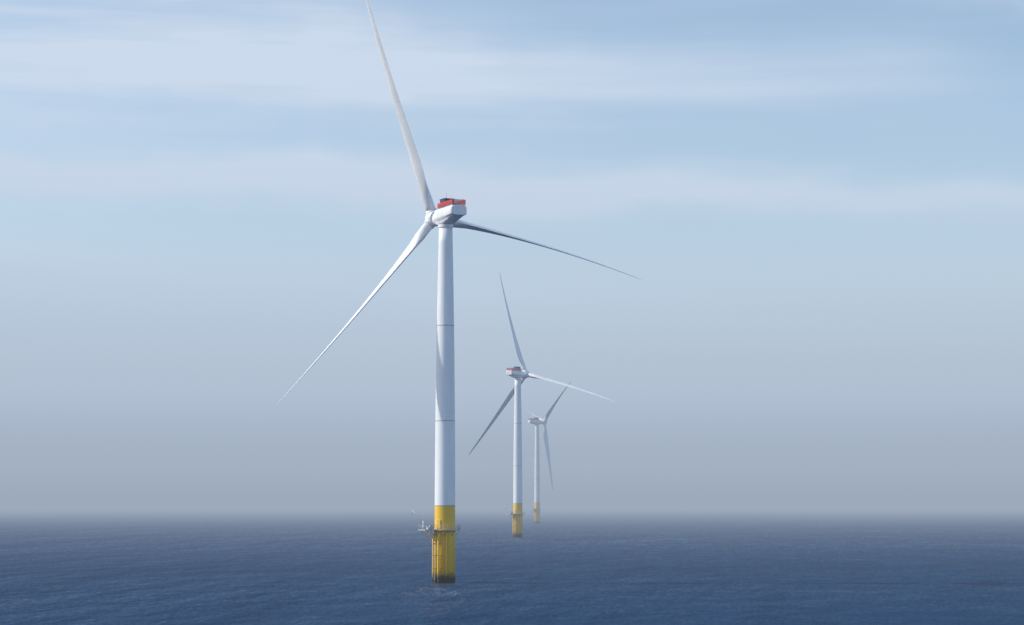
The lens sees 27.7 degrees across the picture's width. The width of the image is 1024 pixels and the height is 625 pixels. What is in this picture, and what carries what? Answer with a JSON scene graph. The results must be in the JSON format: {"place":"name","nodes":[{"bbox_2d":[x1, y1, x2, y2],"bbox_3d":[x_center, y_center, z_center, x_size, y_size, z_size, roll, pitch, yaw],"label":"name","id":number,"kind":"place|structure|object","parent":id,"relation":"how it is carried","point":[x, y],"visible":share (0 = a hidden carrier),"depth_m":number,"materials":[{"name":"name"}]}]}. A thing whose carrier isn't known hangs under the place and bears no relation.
{"place":"outdoors","nodes":[
{"label":"outdoors","id":0,"kind":"place"},
{"bbox_2d":[0,502,1023,624],"bbox_3d":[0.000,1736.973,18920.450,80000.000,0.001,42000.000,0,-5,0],"label":"sea","id":1,"kind":"structure","parent":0,"point":[561,563],"depth_m":638.65,"materials":[{"name":"blue liquid"}]},
{"bbox_2d":[279,0,640,582],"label":"wind turbine","id":2,"kind":"object","parent":1,"relation":"on","point":[445,215],"visible":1,"depth_m":499.44,"materials":[{"name":"metal"}]},
{"bbox_2d":[469,272,614,536],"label":"wind turbine","id":3,"kind":"object","parent":1,"relation":"on","point":[518,375],"visible":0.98,"depth_m":1126.78,"materials":[{"name":"metal"}]},
{"bbox_2d":[521,382,570,523],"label":"wind turbine","id":4,"kind":"object","parent":1,"relation":"on","point":[536,420],"visible":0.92,"depth_m":1809.37,"materials":[{"name":"metal"}]},
{"bbox_2d":[0,0,1023,501],"label":"sky","id":5,"kind":"structure","parent":0,"point":[816,207],"materials":[{"name":"blue"}]}
]}

